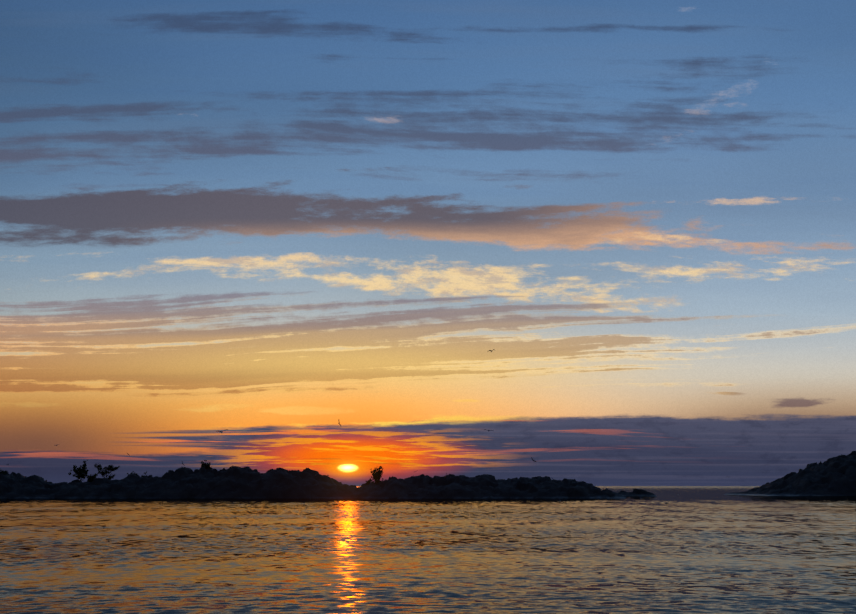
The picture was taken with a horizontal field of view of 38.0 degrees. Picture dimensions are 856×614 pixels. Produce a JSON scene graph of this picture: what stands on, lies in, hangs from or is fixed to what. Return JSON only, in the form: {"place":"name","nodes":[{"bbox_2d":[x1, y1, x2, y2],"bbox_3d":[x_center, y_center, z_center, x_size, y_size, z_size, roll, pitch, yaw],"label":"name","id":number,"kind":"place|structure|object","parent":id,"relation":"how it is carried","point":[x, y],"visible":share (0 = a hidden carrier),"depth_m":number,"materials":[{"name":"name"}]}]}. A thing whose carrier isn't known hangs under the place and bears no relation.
{"place":"outdoors","nodes":[
{"label":"outdoors","id":0,"kind":"place"},
{"bbox_2d":[0,486,855,613],"bbox_3d":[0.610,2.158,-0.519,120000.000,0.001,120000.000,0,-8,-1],"label":"sea water","id":1,"kind":"structure","parent":0,"point":[701,550],"depth_m":39.94,"materials":[{"name":"grey liquid"}]},
{"bbox_2d":[0,466,624,498],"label":"island rock","id":2,"kind":"object","parent":1,"relation":"in","point":[237,482],"visible":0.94,"depth_m":225.82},
{"bbox_2d":[68,460,88,482],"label":"tree","id":3,"kind":"object","parent":2,"relation":"on","point":[80,472],"visible":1,"depth_m":235.30,"materials":[{"name":"black plant"}]},
{"bbox_2d":[86,471,98,481],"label":"shrub","id":4,"kind":"object","parent":2,"relation":"on","point":[90,478],"visible":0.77,"depth_m":235.68,"materials":[{"name":"black plant"}]},
{"bbox_2d":[94,463,119,479],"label":"tree","id":5,"kind":"object","parent":2,"relation":"on","point":[110,468],"visible":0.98,"depth_m":234.17,"materials":[{"name":"black plant"}]},
{"bbox_2d":[127,471,147,476],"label":"shrub","id":6,"kind":"object","parent":2,"relation":"on","point":[137,474],"visible":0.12,"depth_m":235.62,"materials":[{"name":"black plant"}]},
{"bbox_2d":[201,460,211,468],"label":"shrub","id":7,"kind":"object","parent":2,"relation":"on","point":[206,465],"visible":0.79,"depth_m":235.06,"materials":[{"name":"black plant"}]},
{"bbox_2d":[370,466,382,483],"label":"tree","id":8,"kind":"object","parent":2,"relation":"on","point":[377,473],"visible":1,"depth_m":235.09,"materials":[{"name":"black plant"}]},
{"bbox_2d":[618,488,655,495],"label":"skerry rock","id":9,"kind":"object","parent":1,"relation":"in","point":[638,492],"visible":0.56,"depth_m":270.43,"materials":[{"name":"black stone"}]},
{"bbox_2d":[726,451,855,495],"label":"island rock","id":10,"kind":"object","parent":1,"relation":"in","point":[834,476],"visible":0.83,"depth_m":292.73,"materials":[{"name":"black stone"}]},
{"bbox_2d":[0,0,855,485],"label":"sky","id":11,"kind":"structure","parent":0,"point":[274,224],"materials":[{"name":"blue"}]}
]}

